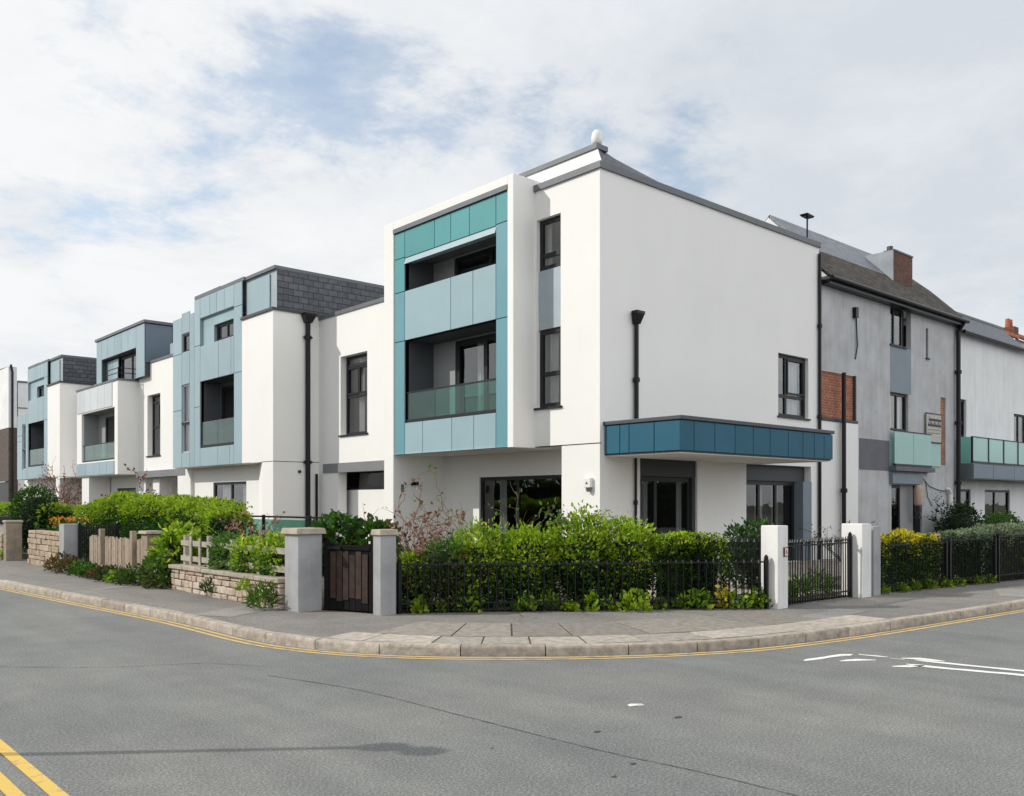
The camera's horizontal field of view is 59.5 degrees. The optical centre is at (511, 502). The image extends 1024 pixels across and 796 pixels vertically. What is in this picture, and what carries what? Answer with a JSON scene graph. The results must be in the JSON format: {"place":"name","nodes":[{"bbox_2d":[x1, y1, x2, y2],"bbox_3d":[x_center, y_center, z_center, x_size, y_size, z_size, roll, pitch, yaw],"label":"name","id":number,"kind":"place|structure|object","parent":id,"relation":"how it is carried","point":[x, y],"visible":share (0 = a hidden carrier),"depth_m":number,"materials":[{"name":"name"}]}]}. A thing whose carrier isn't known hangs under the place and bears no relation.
{"place":"outdoors","nodes":[
{"label":"outdoors","id":0,"kind":"place"},
{"bbox_2d":[0,587,1023,795],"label":"road","id":1,"kind":"structure","parent":0,"point":[83,712],"depth_m":7.17,"materials":[{"name":"grey asphalt"}]},
{"bbox_2d":[0,739,68,795],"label":"yellow road lines","id":2,"kind":"object","parent":1,"relation":"on","point":[8,787],"depth_m":5.57,"materials":[{"name":"yellow paint"}]},
{"bbox_2d":[0,663,798,795],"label":"road seam","id":3,"kind":"object","parent":1,"relation":"on","point":[510,727],"visible":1,"depth_m":6.66,"materials":[{"name":"black asphalt"}]},
{"bbox_2d":[0,579,1023,655],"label":"kerb","id":4,"kind":"structure","parent":1,"relation":"on","point":[432,649],"depth_m":10.73,"materials":[{"name":"stone"}]},
{"bbox_2d":[0,587,1023,659],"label":"yellow kerb lines","id":5,"kind":"object","parent":1,"relation":"on","point":[401,656],"visible":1,"depth_m":10.91,"materials":[{"name":"yellow paint"}]},
{"bbox_2d":[804,654,1023,675],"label":"give way line","id":6,"kind":"object","parent":1,"relation":"on","point":[915,665],"visible":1,"depth_m":9.44,"materials":[{"name":"white paint"}]},
{"bbox_2d":[0,558,1023,644],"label":"pavement","id":7,"kind":"structure","parent":0,"point":[322,623],"depth_m":13.49,"materials":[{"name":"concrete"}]},
{"bbox_2d":[2,520,22,560],"bbox_3d":[-13.849,1.055,24.857,0.455,1.130,0.355,0,0,-42],"label":"gatepost","id":8,"kind":"object","parent":7,"relation":"on","point":[12,540],"visible":0.99,"depth_m":24.74,"materials":[{"name":"beige stone"}]},
{"bbox_2d":[27,530,58,566],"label":"stone wall","id":9,"kind":"structure","parent":7,"relation":"on","point":[43,545],"depth_m":22.65,"materials":[{"name":"beige stone"}]},
{"bbox_2d":[42,550,76,571],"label":"plant","id":10,"kind":"object","parent":7,"relation":"on","point":[52,560],"visible":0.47,"depth_m":20.85,"materials":[{"name":"red plant"}]},
{"bbox_2d":[59,524,77,570],"bbox_3d":[-10.567,1.065,21.419,0.380,1.110,0.400,0,0,-42],"label":"gatepost","id":11,"kind":"object","parent":7,"relation":"on","point":[68,538],"visible":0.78,"depth_m":21.26,"materials":[{"name":"white paint"}]},
{"bbox_2d":[54,556,85,573],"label":"plant","id":12,"kind":"object","parent":7,"relation":"on","point":[59,565],"visible":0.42,"depth_m":20.30,"materials":[{"name":"green plant"}]},
{"bbox_2d":[92,564,122,581],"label":"plant","id":13,"kind":"object","parent":7,"relation":"on","point":[102,572],"visible":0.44,"depth_m":18.27,"materials":[{"name":"green plant"}]},
{"bbox_2d":[90,529,140,570],"bbox_3d":[-8.530,1.100,19.241,0.160,1.040,3.430,0,0,-42],"label":"board fence","id":14,"kind":"object","parent":7,"relation":"on","point":[113,551],"visible":0.65,"depth_m":19.20,"materials":[{"name":"brown wood"}]},
{"bbox_2d":[113,562,140,585],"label":"plant","id":15,"kind":"object","parent":7,"relation":"on","point":[122,575],"visible":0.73,"depth_m":17.41,"materials":[{"name":"green plant"}]},
{"bbox_2d":[137,530,160,582],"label":"fence pillar","id":16,"kind":"structure","parent":7,"relation":"on","point":[146,542],"depth_m":17.67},
{"bbox_2d":[134,553,182,588],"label":"shrub","id":17,"kind":"object","parent":7,"relation":"on","point":[144,572],"visible":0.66,"depth_m":16.80,"materials":[{"name":"green plant"}]},
{"bbox_2d":[168,564,284,608],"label":"stone wall","id":18,"kind":"structure","parent":7,"relation":"on","point":[187,577],"depth_m":15.01,"materials":[{"name":"beige stone"}]},
{"bbox_2d":[204,529,245,570],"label":"shrub","id":19,"kind":"object","parent":18,"relation":"on","point":[221,554],"visible":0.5,"depth_m":15.31,"materials":[{"name":"green plant"}]},
{"bbox_2d":[181,535,284,573],"bbox_3d":[-4.742,0.867,15.124,0.130,0.556,4.150,0,0,-42],"label":"white fence","id":20,"kind":"object","parent":18,"relation":"on","point":[187,543],"visible":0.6,"depth_m":15.83,"materials":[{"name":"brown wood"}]},
{"bbox_2d":[227,533,276,573],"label":"shrub","id":21,"kind":"object","parent":18,"relation":"on","point":[238,557],"visible":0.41,"depth_m":14.65,"materials":[{"name":"green plant"}]},
{"bbox_2d":[249,529,284,576],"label":"shrub","id":22,"kind":"object","parent":18,"relation":"on","point":[270,557],"visible":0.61,"depth_m":14.01,"materials":[{"name":"green plant"}]},
{"bbox_2d":[241,579,283,608],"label":"plant","id":23,"kind":"object","parent":7,"relation":"on","point":[252,598],"visible":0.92,"depth_m":13.45,"materials":[{"name":"green plant"}]},
{"bbox_2d":[281,527,325,611],"bbox_3d":[-3.125,1.000,13.425,0.495,1.240,0.515,0,0,-42],"label":"gatepost","id":24,"kind":"object","parent":7,"relation":"on","point":[303,569],"visible":1,"depth_m":13.27,"materials":[{"name":"white paint"}]},
{"bbox_2d":[324,540,372,612],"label":"wooden gate","id":25,"kind":"structure","parent":7,"relation":"on","point":[348,577],"depth_m":13.15,"materials":[{"name":"black wood"}]},
{"bbox_2d":[370,529,398,615],"bbox_3d":[-1.834,1.002,12.902,0.327,1.235,0.257,0,0,-42],"label":"gatepost","id":26,"kind":"object","parent":7,"relation":"on","point":[384,571],"visible":0.99,"depth_m":12.82,"materials":[{"name":"white paint"}]},
{"bbox_2d":[410,594,429,614],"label":"weed","id":27,"kind":"object","parent":7,"relation":"on","point":[418,600],"visible":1,"depth_m":12.94,"materials":[{"name":"green plant"}]},
{"bbox_2d":[510,590,538,611],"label":"weed","id":28,"kind":"object","parent":7,"relation":"on","point":[531,604],"visible":0.92,"depth_m":13.17,"materials":[{"name":"green plant"}]},
{"bbox_2d":[87,584,1023,622],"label":"pavement patches","id":29,"kind":"object","parent":7,"relation":"on","point":[234,611],"visible":0.89,"depth_m":13.33,"materials":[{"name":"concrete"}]},
{"bbox_2d":[397,555,768,613],"bbox_3d":[1.112,1.205,13.265,5.596,0.830,0.078,0,0,-7],"label":"railing","id":30,"kind":"object","parent":7,"relation":"on","point":[528,564],"visible":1,"depth_m":13.25,"materials":[{"name":"black metal"}]},
{"bbox_2d":[584,588,600,611],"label":"weed","id":31,"kind":"object","parent":7,"relation":"on","point":[592,596],"visible":1,"depth_m":13.22,"materials":[{"name":"green plant"}]},
{"bbox_2d":[375,610,820,636],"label":"paving flags","id":32,"kind":"object","parent":7,"relation":"on","point":[691,624],"visible":0.83,"depth_m":11.56},
{"bbox_2d":[325,615,885,643],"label":"paving slabs","id":33,"kind":"structure","parent":7,"relation":"on","point":[751,631],"depth_m":10.69,"materials":[{"name":"beige concrete"}]},
{"bbox_2d":[616,588,652,611],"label":"weed","id":34,"kind":"object","parent":7,"relation":"on","point":[641,603],"visible":0.99,"depth_m":13.23,"materials":[{"name":"green plant"}]},
{"bbox_2d":[685,587,714,609],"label":"weed","id":35,"kind":"object","parent":7,"relation":"on","point":[696,593],"visible":0.93,"depth_m":13.45,"materials":[{"name":"green plant"}]},
{"bbox_2d":[724,589,754,609],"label":"weed","id":36,"kind":"object","parent":7,"relation":"on","point":[733,602],"visible":0.93,"depth_m":13.49,"materials":[{"name":"green plant"}]},
{"bbox_2d":[717,516,796,588],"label":"shrub","id":37,"kind":"object","parent":7,"relation":"on","point":[748,526],"visible":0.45,"depth_m":16.36,"materials":[{"name":"green plant"}]},
{"bbox_2d":[745,586,772,608],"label":"weed","id":38,"kind":"object","parent":7,"relation":"on","point":[763,596],"visible":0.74,"depth_m":13.57,"materials":[{"name":"green plant"}]},
{"bbox_2d":[761,525,787,608],"bbox_3d":[4.027,0.985,13.701,0.280,1.270,0.331,0,0,-42],"label":"gatepost","id":39,"kind":"object","parent":7,"relation":"on","point":[774,543],"visible":0.98,"depth_m":13.59,"materials":[{"name":"white paint"}]},
{"bbox_2d":[788,532,851,604],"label":"iron gate","id":40,"kind":"structure","parent":7,"relation":"on","point":[849,563],"depth_m":14.61,"materials":[{"name":"black metal"}]},
{"bbox_2d":[842,523,870,597],"bbox_3d":[5.910,0.990,15.376,0.320,1.260,0.380,0,0,-42],"label":"gatepost","id":41,"kind":"object","parent":7,"relation":"on","point":[861,560],"visible":0.79,"depth_m":15.22,"materials":[{"name":"white paint"}]},
{"bbox_2d":[871,526,880,595],"bbox_3d":[6.249,1.015,15.611,0.260,1.210,0.240,0,0,-42],"label":"gatepost","id":42,"kind":"object","parent":7,"relation":"on","point":[875,560],"visible":0.49,"depth_m":15.48,"materials":[{"name":"white paint"}]},
{"bbox_2d":[881,537,947,592],"bbox_3d":[7.326,1.135,16.358,2.304,0.970,0.072,0,0,-36],"label":"railing","id":43,"kind":"object","parent":7,"relation":"on","point":[945,541],"visible":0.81,"depth_m":16.43,"materials":[{"name":"black metal"}]},
{"bbox_2d":[948,534,996,585],"bbox_3d":[8.999,1.125,17.502,1.650,0.990,0.071,0,0,-33],"label":"railing","id":44,"kind":"object","parent":7,"relation":"on","point":[950,559],"visible":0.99,"depth_m":17.50,"materials":[{"name":"black metal"}]},
{"bbox_2d":[996,532,1023,582],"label":"railing","id":45,"kind":"object","parent":7,"relation":"on","point":[998,537],"visible":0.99,"depth_m":18.18,"materials":[{"name":"black metal"}]},
{"bbox_2d":[0,0,1023,462],"label":"sky","id":46,"kind":"structure","parent":0,"point":[156,156],"materials":[{"name":"white"}]},
{"bbox_2d":[22,550,1023,611],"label":"garden ground","id":47,"kind":"structure","parent":0,"point":[26,555],"depth_m":14.50,"materials":[{"name":"soil"}]},
{"bbox_2d":[0,364,27,502],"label":"end house","id":48,"kind":"structure","parent":47,"relation":"on","point":[13,398],"depth_m":50.22,"materials":[{"name":"white paint"}]},
{"bbox_2d":[5,482,59,548],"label":"bush","id":49,"kind":"object","parent":47,"relation":"on","point":[27,507],"visible":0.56,"depth_m":26.59,"materials":[{"name":"green plant"}]},
{"bbox_2d":[0,501,77,552],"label":"hedge","id":50,"kind":"object","parent":47,"relation":"on","point":[65,510],"visible":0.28,"depth_m":26.94,"materials":[{"name":"green plant"}]},
{"bbox_2d":[17,354,96,512],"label":"terraced house","id":51,"kind":"structure","parent":47,"relation":"on","point":[46,428],"depth_m":43.77,"materials":[{"name":"white paint"}]},
{"bbox_2d":[34,456,81,514],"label":"bare shrub","id":52,"kind":"object","parent":47,"relation":"on","point":[68,495],"visible":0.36,"depth_m":41.72,"materials":[{"name":"red plant"}]},
{"bbox_2d":[78,521,118,561],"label":"iron gate","id":53,"kind":"structure","parent":47,"relation":"on","point":[82,532],"depth_m":21.33,"materials":[{"name":"black metal"}]},
{"bbox_2d":[70,319,184,513],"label":"terraced house","id":54,"kind":"structure","parent":47,"relation":"on","point":[125,409],"depth_m":36.90,"materials":[{"name":"white paint"}]},
{"bbox_2d":[106,416,114,458],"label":"sliding door","id":55,"kind":"structure","parent":54,"relation":"in","point":[110,421],"depth_m":40.23,"materials":[{"name":"clear glass"}]},
{"bbox_2d":[121,353,135,378],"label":"terrace door","id":56,"kind":"structure","parent":54,"relation":"in","point":[129,361],"depth_m":39.35,"materials":[{"name":"clear glass"}]},
{"bbox_2d":[146,394,160,456],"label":"window","id":57,"kind":"structure","parent":54,"relation":"in","point":[155,399],"depth_m":36.48,"materials":[{"name":"clear glass"}]},
{"bbox_2d":[73,491,258,559],"bbox_3d":[-8.924,0.653,22.358,1.431,1.966,9.237,0,0,-42],"label":"hedge","id":58,"kind":"object","parent":47,"relation":"on","point":[134,511],"visible":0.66,"depth_m":20.92,"materials":[{"name":"green plant"}]},
{"bbox_2d":[146,520,206,586],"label":"shrub","id":59,"kind":"object","parent":47,"relation":"on","point":[170,549],"visible":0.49,"depth_m":17.08,"materials":[{"name":"green plant"}]},
{"bbox_2d":[217,511,286,539],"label":"flowering plant","id":60,"kind":"object","parent":47,"relation":"on","point":[269,528],"visible":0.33,"depth_m":16.08,"materials":[{"name":"green plant"}]},
{"bbox_2d":[173,265,383,543],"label":"terraced house","id":61,"kind":"structure","parent":47,"relation":"on","point":[245,372],"depth_m":27.87,"materials":[{"name":"white paint"}]},
{"bbox_2d":[183,384,189,426],"bbox_3d":[-11.269,-3.510,31.743,0.500,1.560,1.140,0,0,-42],"label":"window","id":62,"kind":"structure","parent":61,"relation":"in","point":[186,389],"depth_m":31.84,"materials":[{"name":"glass"}]},
{"bbox_2d":[183,419,189,451],"bbox_3d":[-11.269,-2.305,31.743,0.500,1.250,1.140,0,0,-42],"label":"window","id":63,"kind":"structure","parent":61,"relation":"in","point":[186,430],"depth_m":31.84,"materials":[{"name":"glass"}]},
{"bbox_2d":[222,385,233,445],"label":"sliding door","id":64,"kind":"structure","parent":61,"relation":"in","point":[228,391],"depth_m":31.39,"materials":[{"name":"clear glass"}]},
{"bbox_2d":[214,481,245,531],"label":"sliding door","id":65,"kind":"structure","parent":61,"relation":"in","point":[231,490],"depth_m":31.09,"materials":[{"name":"clear glass"}]},
{"bbox_2d":[217,313,245,340],"bbox_3d":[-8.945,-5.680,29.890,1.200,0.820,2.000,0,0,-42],"label":"window","id":66,"kind":"structure","parent":61,"relation":"in","point":[225,330],"depth_m":30.01,"materials":[{"name":"clear glass"}]},
{"bbox_2d":[230,515,329,536],"bbox_3d":[-5.432,0.935,20.306,0.060,1.310,5.400,0,0,-42],"label":"railing","id":67,"kind":"object","parent":47,"relation":"on","point":[309,518],"visible":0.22,"depth_m":19.81,"materials":[{"name":"black metal"}]},
{"bbox_2d":[296,519,342,575],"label":"shrub","id":68,"kind":"object","parent":47,"relation":"on","point":[332,534],"visible":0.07,"depth_m":13.88,"materials":[{"name":"green plant"}]},
{"bbox_2d":[313,508,366,563],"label":"shrub","id":69,"kind":"object","parent":47,"relation":"on","point":[333,518],"visible":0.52,"depth_m":13.65,"materials":[{"name":"green plant"}]},
{"bbox_2d":[344,513,403,557],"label":"shrub","id":70,"kind":"object","parent":47,"relation":"on","point":[370,524],"visible":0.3,"depth_m":13.63,"materials":[{"name":"green plant"}]},
{"bbox_2d":[396,547,436,609],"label":"shrub","id":71,"kind":"object","parent":47,"relation":"on","point":[411,571],"visible":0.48,"depth_m":13.18,"materials":[{"name":"green plant"}]},
{"bbox_2d":[341,473,493,582],"bbox_3d":[-1.321,0.564,13.791,2.351,2.053,2.743,0,0,-42],"label":"bare shrub","id":72,"kind":"object","parent":47,"relation":"on","point":[421,540],"visible":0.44,"depth_m":13.54,"materials":[{"name":"red plant"}]},
{"bbox_2d":[405,532,475,609],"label":"shrub","id":73,"kind":"object","parent":47,"relation":"on","point":[440,556],"visible":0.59,"depth_m":13.21,"materials":[{"name":"green plant"}]},
{"bbox_2d":[451,585,484,612],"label":"weed","id":74,"kind":"object","parent":47,"relation":"on","point":[476,603],"visible":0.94,"depth_m":13.09,"materials":[{"name":"green plant"}]},
{"bbox_2d":[407,464,558,553],"bbox_3d":[-0.582,0.463,14.268,2.789,2.246,1.402,0,0,39],"label":"bare shrub","id":75,"kind":"object","parent":47,"relation":"on","point":[496,512],"visible":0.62,"depth_m":14.22,"materials":[{"name":"brown plant"}]},
{"bbox_2d":[450,516,521,608],"bbox_3d":[-0.466,0.912,13.719,1.276,1.438,1.235,0,0,-42],"label":"shrub","id":76,"kind":"object","parent":47,"relation":"on","point":[481,549],"visible":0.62,"depth_m":13.44,"materials":[{"name":"green plant"}]},
{"bbox_2d":[489,520,566,608],"bbox_3d":[0.231,0.943,13.779,1.305,1.375,1.199,0,0,-42],"label":"shrub","id":77,"kind":"object","parent":47,"relation":"on","point":[531,550],"visible":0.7,"depth_m":13.50,"materials":[{"name":"green plant"}]},
{"bbox_2d":[537,589,560,610],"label":"weed","id":78,"kind":"object","parent":47,"relation":"on","point":[556,597],"visible":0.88,"depth_m":13.27,"materials":[{"name":"green plant"}]},
{"bbox_2d":[318,129,834,566],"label":"corner house","id":79,"kind":"structure","parent":47,"relation":"on","point":[594,324],"depth_m":21.47,"materials":[{"name":"white paint"}]},
{"bbox_2d":[338,353,367,436],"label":"window","id":80,"kind":"structure","parent":79,"relation":"in","point":[356,366],"depth_m":26.82,"materials":[{"name":"black glass"}]},
{"bbox_2d":[347,471,383,489],"bbox_3d":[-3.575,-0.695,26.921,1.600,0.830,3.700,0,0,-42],"label":"window","id":81,"kind":"structure","parent":79,"relation":"in","point":[366,480],"depth_m":28.32,"materials":[{"name":"clear glass"}]},
{"bbox_2d":[455,246,495,275],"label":"window","id":82,"kind":"structure","parent":79,"relation":"in","point":[486,257],"depth_m":23.11,"materials":[{"name":"clear glass"}]},
{"bbox_2d":[456,333,495,413],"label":"sliding door","id":83,"kind":"structure","parent":79,"relation":"in","point":[475,357],"depth_m":23.57,"materials":[{"name":"black glass"}]},
{"bbox_2d":[534,327,561,409],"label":"window","id":84,"kind":"structure","parent":79,"relation":"in","point":[554,374],"depth_m":20.33,"materials":[{"name":"black glass"}]},
{"bbox_2d":[540,215,560,271],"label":"window","id":85,"kind":"structure","parent":79,"relation":"in","point":[553,255],"depth_m":20.40,"materials":[{"name":"clear glass"}]},
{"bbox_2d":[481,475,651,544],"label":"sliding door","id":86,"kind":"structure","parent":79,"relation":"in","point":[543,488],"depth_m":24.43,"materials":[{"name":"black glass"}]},
{"bbox_2d":[641,477,689,559],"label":"garden door","id":87,"kind":"structure","parent":79,"relation":"in","point":[670,495],"depth_m":21.19,"materials":[{"name":"black glass"}]},
{"bbox_2d":[746,480,793,559],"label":"garden door","id":88,"kind":"structure","parent":79,"relation":"in","point":[772,500],"depth_m":24.85,"materials":[{"name":"black glass"}]},
{"bbox_2d":[777,354,810,420],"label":"window","id":89,"kind":"structure","parent":79,"relation":"in","point":[791,370],"depth_m":24.39,"materials":[{"name":"black glass"}]},
{"bbox_2d":[539,500,628,606],"bbox_3d":[1.061,0.795,13.901,1.358,1.696,1.383,0,0,-42],"label":"shrub","id":90,"kind":"object","parent":47,"relation":"on","point":[582,548],"visible":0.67,"depth_m":13.63,"materials":[{"name":"green plant"}]},
{"bbox_2d":[546,504,579,540],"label":"leafy shoots","id":91,"kind":"object","parent":90,"relation":"on","point":[558,521],"visible":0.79,"depth_m":13.71,"materials":[{"name":"green plant"}]},
{"bbox_2d":[594,510,661,602],"bbox_3d":[1.749,0.873,13.990,1.198,1.538,1.155,0,0,-42],"label":"shrub","id":92,"kind":"object","parent":47,"relation":"on","point":[631,549],"visible":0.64,"depth_m":13.74,"materials":[{"name":"green plant"}]},
{"bbox_2d":[643,530,732,604],"bbox_3d":[2.727,1.029,14.157,1.225,1.207,1.145,0,0,-7],"label":"hedge","id":93,"kind":"object","parent":47,"relation":"on","point":[680,546],"visible":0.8,"depth_m":13.78,"materials":[{"name":"green plant"}]},
{"bbox_2d":[696,534,760,607],"bbox_3d":[3.344,1.050,13.774,1.049,1.140,0.079,0,0,-3],"label":"railing","id":94,"kind":"object","parent":47,"relation":"on","point":[698,553],"visible":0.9,"depth_m":13.76,"materials":[{"name":"black metal"}]},
{"bbox_2d":[803,565,835,597],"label":"plant","id":95,"kind":"object","parent":47,"relation":"on","point":[832,582],"visible":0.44,"depth_m":14.99,"materials":[{"name":"green plant"}]},
{"bbox_2d":[765,213,969,558],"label":"rendered house","id":96,"kind":"structure","parent":47,"relation":"on","point":[889,379],"depth_m":27.61,"materials":[{"name":"grey concrete"}]},
{"bbox_2d":[891,485,899,539],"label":"front door","id":97,"kind":"structure","parent":96,"relation":"in","point":[895,489],"depth_m":28.69,"materials":[{"name":"clear glass"}]},
{"bbox_2d":[890,393,905,430],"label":"window","id":98,"kind":"structure","parent":96,"relation":"in","point":[897,402],"depth_m":28.51,"materials":[{"name":"clear glass"}]},
{"bbox_2d":[890,307,907,348],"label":"window","id":99,"kind":"structure","parent":96,"relation":"in","point":[896,315],"depth_m":28.42,"materials":[{"name":"clear glass"}]},
{"bbox_2d":[925,412,941,443],"bbox_3d":[13.911,-2.450,29.592,1.170,0.980,0.095,0,0,-42],"label":"sign board","id":100,"kind":"object","parent":96,"relation":"attached to","point":[934,424],"visible":0.97,"depth_m":29.57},
{"bbox_2d":[881,527,946,591],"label":"hedge","id":101,"kind":"object","parent":47,"relation":"on","point":[902,534],"visible":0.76,"depth_m":16.47,"materials":[{"name":"green plant"}]},
{"bbox_2d":[928,497,982,538],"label":"shrub","id":102,"kind":"object","parent":47,"relation":"on","point":[956,519],"visible":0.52,"depth_m":28.92,"materials":[{"name":"green plant"}]},
{"bbox_2d":[927,526,994,581],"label":"hedge","id":103,"kind":"object","parent":47,"relation":"on","point":[965,533],"visible":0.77,"depth_m":17.66,"materials":[{"name":"green plant"}]},
{"bbox_2d":[904,311,1023,524],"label":"building","id":104,"kind":"structure","parent":47,"relation":"on","point":[992,418],"depth_m":32.98,"materials":[{"name":"paint"}]},
{"bbox_2d":[985,490,1008,520],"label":"garden door","id":105,"kind":"structure","parent":104,"relation":"in","point":[999,499],"depth_m":35.63,"materials":[{"name":"clear glass"}]},
{"bbox_2d":[1014,414,1023,441],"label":"window","id":106,"kind":"structure","parent":104,"relation":"in","point":[1018,419],"depth_m":35.86,"materials":[{"name":"clear glass"}]},
{"bbox_2d":[972,521,1023,578],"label":"hedge","id":107,"kind":"object","parent":47,"relation":"on","point":[1006,526],"visible":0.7,"depth_m":18.54,"materials":[{"name":"green plant"}]},
{"bbox_2d":[977,508,1022,549],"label":"shrub","id":108,"kind":"object","parent":47,"relation":"on","point":[1002,517],"visible":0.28,"depth_m":30.14,"materials":[{"name":"green plant"}]},
{"bbox_2d":[601,559,840,602],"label":"patio paving","id":109,"kind":"structure","parent":0,"point":[732,589],"depth_m":20.51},
{"bbox_2d":[1002,318,1023,345],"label":"brick house","id":110,"kind":"structure","parent":0,"point":[1010,329],"depth_m":52.33,"materials":[{"name":"red brick"}]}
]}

